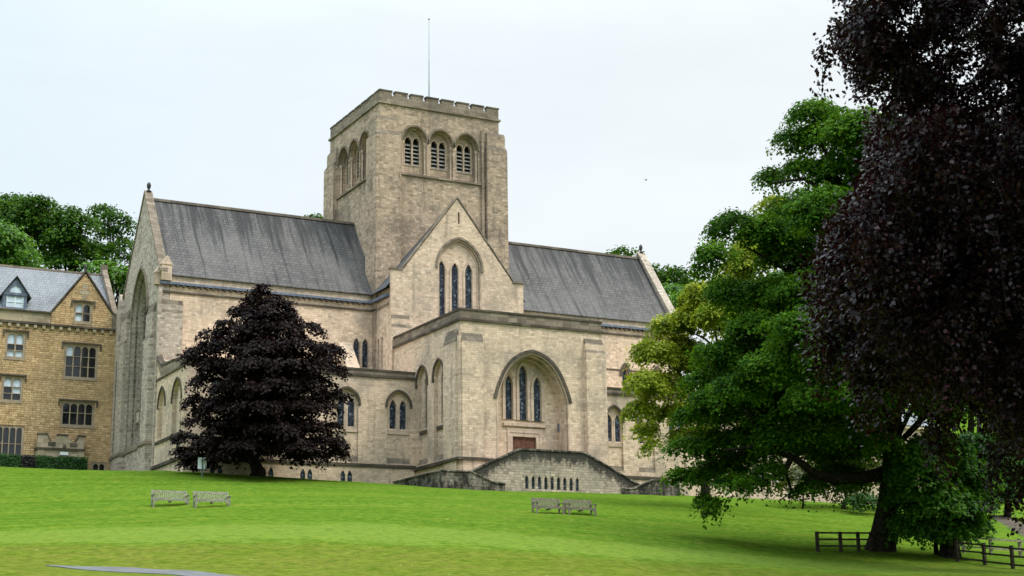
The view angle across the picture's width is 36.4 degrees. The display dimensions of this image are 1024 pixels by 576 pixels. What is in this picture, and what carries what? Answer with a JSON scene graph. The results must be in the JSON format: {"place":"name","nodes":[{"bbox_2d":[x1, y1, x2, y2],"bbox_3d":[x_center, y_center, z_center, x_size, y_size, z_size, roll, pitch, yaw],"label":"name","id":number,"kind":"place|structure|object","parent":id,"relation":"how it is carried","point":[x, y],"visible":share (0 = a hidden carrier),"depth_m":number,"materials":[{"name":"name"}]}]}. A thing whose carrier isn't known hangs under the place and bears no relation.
{"place":"outdoors","nodes":[
{"label":"outdoors","id":0,"kind":"place"},
{"bbox_2d":[46,565,235,575],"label":"road","id":1,"kind":"structure","parent":0,"point":[147,571],"depth_m":53.04,"materials":[{"name":"grey asphalt"}]},
{"bbox_2d":[0,409,1023,575],"bbox_3d":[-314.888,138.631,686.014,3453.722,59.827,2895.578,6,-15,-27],"label":"ground","id":2,"kind":"structure","parent":0,"point":[270,526],"depth_m":77.09,"materials":[{"name":"green plant"}]},
{"bbox_2d":[0,453,21,466],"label":"hedge","id":3,"kind":"object","parent":2,"relation":"on","point":[12,460],"visible":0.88,"depth_m":125.43,"materials":[{"name":"green plant"}]},
{"bbox_2d":[0,219,46,268],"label":"bright lime tree","id":4,"kind":"object","parent":2,"relation":"on","point":[15,253],"visible":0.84,"depth_m":176.37,"materials":[{"name":"green plant"}]},
{"bbox_2d":[20,454,35,467],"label":"purple hedge","id":5,"kind":"object","parent":2,"relation":"on","point":[27,461],"visible":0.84,"depth_m":126.06,"materials":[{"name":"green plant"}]},
{"bbox_2d":[0,192,82,268],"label":"broad oak","id":6,"kind":"object","parent":2,"relation":"on","point":[28,213],"visible":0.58,"depth_m":198.47,"materials":[{"name":"green plant"}]},
{"bbox_2d":[0,264,116,469],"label":"stone house","id":7,"kind":"structure","parent":2,"relation":"on","point":[57,341],"depth_m":134.10,"materials":[{"name":"stone"}]},
{"bbox_2d":[0,425,24,455],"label":"window","id":8,"kind":"structure","parent":7,"relation":"in","point":[11,437],"depth_m":131.06,"materials":[{"name":"stone"}]},
{"bbox_2d":[0,373,26,403],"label":"window","id":9,"kind":"structure","parent":7,"relation":"in","point":[12,387],"depth_m":131.93,"materials":[{"name":"stone"}]},
{"bbox_2d":[3,329,28,360],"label":"window","id":10,"kind":"structure","parent":7,"relation":"in","point":[15,342],"depth_m":132.77,"materials":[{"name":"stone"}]},
{"bbox_2d":[58,398,97,428],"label":"window","id":11,"kind":"structure","parent":7,"relation":"in","point":[73,414],"depth_m":134.04,"materials":[{"name":"glass"}]},
{"bbox_2d":[62,341,101,380],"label":"window","id":12,"kind":"structure","parent":7,"relation":"in","point":[80,361],"depth_m":135.13,"materials":[{"name":"glass"}]},
{"bbox_2d":[71,299,95,324],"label":"window","id":13,"kind":"structure","parent":7,"relation":"in","point":[84,308],"depth_m":136.05,"materials":[{"name":"stone"}]},
{"bbox_2d":[91,462,106,469],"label":"window","id":14,"kind":"structure","parent":7,"relation":"in","point":[94,465],"depth_m":134.01,"materials":[{"name":"glass"}]},
{"bbox_2d":[33,454,87,469],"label":"hedge","id":15,"kind":"object","parent":2,"relation":"on","point":[59,462],"visible":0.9,"depth_m":127.33,"materials":[{"name":"green plant"}]},
{"bbox_2d":[36,203,111,273],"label":"round ash","id":16,"kind":"object","parent":2,"relation":"on","point":[68,254],"visible":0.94,"depth_m":196.47,"materials":[{"name":"green plant"}]},
{"bbox_2d":[69,254,128,308],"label":"green tree","id":17,"kind":"object","parent":2,"relation":"on","point":[116,277],"visible":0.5,"depth_m":179.95,"materials":[{"name":"green plant"}]},
{"bbox_2d":[79,203,137,299],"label":"open crowned tree","id":18,"kind":"object","parent":2,"relation":"on","point":[111,230],"visible":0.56,"depth_m":205.97,"materials":[{"name":"green plant"}]},
{"bbox_2d":[151,490,189,506],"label":"park bench","id":19,"kind":"object","parent":2,"relation":"on","point":[172,497],"visible":0.98,"depth_m":88.83,"materials":[{"name":"grey wood"}]},
{"bbox_2d":[198,457,206,476],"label":"notice board","id":20,"kind":"object","parent":2,"relation":"on","point":[201,465],"visible":0.87,"depth_m":107.50,"materials":[{"name":"white"}]},
{"bbox_2d":[193,491,230,507],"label":"park bench","id":21,"kind":"object","parent":2,"relation":"on","point":[196,500],"visible":0.95,"depth_m":87.83,"materials":[{"name":"grey wood"}]},
{"bbox_2d":[167,283,354,476],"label":"purple maple","id":22,"kind":"object","parent":2,"relation":"on","point":[274,371],"visible":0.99,"depth_m":109.18,"materials":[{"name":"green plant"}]},
{"bbox_2d":[304,213,322,218],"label":"tree","id":23,"kind":"object","parent":2,"relation":"on","point":[316,216],"visible":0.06,"depth_m":211.41,"materials":[{"name":"green plant"}]},
{"bbox_2d":[108,88,734,497],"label":"abbey church","id":24,"kind":"structure","parent":2,"relation":"on","point":[436,304],"depth_m":133.12,"materials":[{"name":"beige stone"}]},
{"bbox_2d":[428,18,429,96],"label":"flagpole","id":25,"kind":"object","parent":24,"relation":"on","point":[429,70],"visible":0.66,"depth_m":149.30,"materials":[{"name":"white metal"}]},
{"bbox_2d":[393,448,679,495],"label":"entrance staircase","id":26,"kind":"structure","parent":2,"relation":"on","point":[533,470],"depth_m":117.09,"materials":[{"name":"stone"}]},
{"bbox_2d":[525,476,577,490],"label":"window","id":27,"kind":"structure","parent":26,"relation":"in","point":[526,480],"depth_m":117.29,"materials":[{"name":"black glass"}]},
{"bbox_2d":[531,498,564,513],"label":"park bench","id":28,"kind":"object","parent":2,"relation":"on","point":[538,505],"visible":0.95,"depth_m":89.69,"materials":[{"name":"grey wood"}]},
{"bbox_2d":[563,499,596,515],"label":"park bench","id":29,"kind":"object","parent":2,"relation":"on","point":[568,507],"visible":0.94,"depth_m":90.62,"materials":[{"name":"grey wood"}]},
{"bbox_2d":[606,244,644,256],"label":"peeping tree","id":30,"kind":"object","parent":2,"relation":"on","point":[617,251],"visible":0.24,"depth_m":205.56,"materials":[{"name":"green plant"}]},
{"bbox_2d":[662,279,687,309],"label":"soft green tree","id":31,"kind":"object","parent":2,"relation":"on","point":[672,290],"visible":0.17,"depth_m":191.06,"materials":[{"name":"green plant"}]},
{"bbox_2d":[650,263,703,288],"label":"tree","id":32,"kind":"object","parent":2,"relation":"on","point":[678,275],"visible":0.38,"depth_m":215.09,"materials":[{"name":"green plant"}]},
{"bbox_2d":[618,194,787,507],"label":"yellow green maple","id":33,"kind":"object","parent":2,"relation":"on","point":[679,328],"visible":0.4,"depth_m":103.56,"materials":[{"name":"green plant"}]},
{"bbox_2d":[757,269,787,282],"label":"hill tree","id":34,"kind":"object","parent":2,"relation":"on","point":[780,273],"visible":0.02,"depth_m":214.57,"materials":[{"name":"green plant"}]},
{"bbox_2d":[768,461,830,508],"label":"olive bush","id":35,"kind":"object","parent":2,"relation":"on","point":[797,473],"visible":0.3,"depth_m":111.76,"materials":[{"name":"green plant"}]},
{"bbox_2d":[652,95,980,551],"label":"sycamore tree","id":36,"kind":"object","parent":2,"relation":"on","point":[759,377],"visible":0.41,"depth_m":80.34,"materials":[{"name":"green plant"}]},
{"bbox_2d":[731,411,940,504],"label":"school building","id":37,"kind":"structure","parent":2,"relation":"on","point":[907,427],"depth_m":162.11,"materials":[{"name":"beige stone"}]},
{"bbox_2d":[799,452,881,509],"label":"olive tree","id":38,"kind":"object","parent":2,"relation":"on","point":[868,468],"visible":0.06,"depth_m":116.15,"materials":[{"name":"green plant"}]},
{"bbox_2d":[815,531,873,551],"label":"rail fence","id":39,"kind":"object","parent":2,"relation":"on","point":[841,545],"visible":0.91,"depth_m":80.29,"materials":[{"name":"brown wood"}]},
{"bbox_2d":[839,491,877,512],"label":"flower bush","id":40,"kind":"object","parent":2,"relation":"on","point":[871,500],"visible":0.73,"depth_m":111.66,"materials":[{"name":"green plant"}]},
{"bbox_2d":[794,0,1023,536],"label":"copper beech","id":41,"kind":"object","parent":2,"relation":"on","point":[921,256],"visible":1,"depth_m":24.39,"materials":[{"name":"purple plant"}]},
{"bbox_2d":[876,426,1004,554],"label":"sucker bush","id":42,"kind":"object","parent":2,"relation":"on","point":[926,505],"visible":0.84,"depth_m":79.49,"materials":[{"name":"green plant"}]},
{"bbox_2d":[939,534,961,558],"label":"tree stump","id":43,"kind":"object","parent":2,"relation":"on","point":[946,550],"visible":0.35,"depth_m":80.48,"materials":[{"name":"brown wood"}]},
{"bbox_2d":[927,402,1001,453],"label":"tall dark tree","id":44,"kind":"object","parent":2,"relation":"on","point":[969,426],"depth_m":128.04,"materials":[{"name":"green plant"}]},
{"bbox_2d":[938,537,1023,555],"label":"bleached fence","id":45,"kind":"object","parent":2,"relation":"on","point":[1018,541],"visible":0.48,"depth_m":84.94,"materials":[{"name":"wood"}]},
{"bbox_2d":[953,540,1023,568],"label":"rail fence","id":46,"kind":"object","parent":2,"relation":"on","point":[1012,564],"visible":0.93,"depth_m":77.27,"materials":[{"name":"brown wood"}]},
{"bbox_2d":[957,431,1023,517],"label":"dark yew","id":47,"kind":"object","parent":2,"relation":"on","point":[969,436],"visible":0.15,"depth_m":120.57,"materials":[{"name":"green plant"}]},
{"bbox_2d":[985,515,1023,536],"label":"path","id":48,"kind":"structure","parent":2,"relation":"on","point":[1009,523],"depth_m":115.31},
{"bbox_2d":[0,0,1023,404],"label":"sky","id":49,"kind":"structure","parent":0,"point":[226,103],"materials":[{"name":"white"}]}
]}

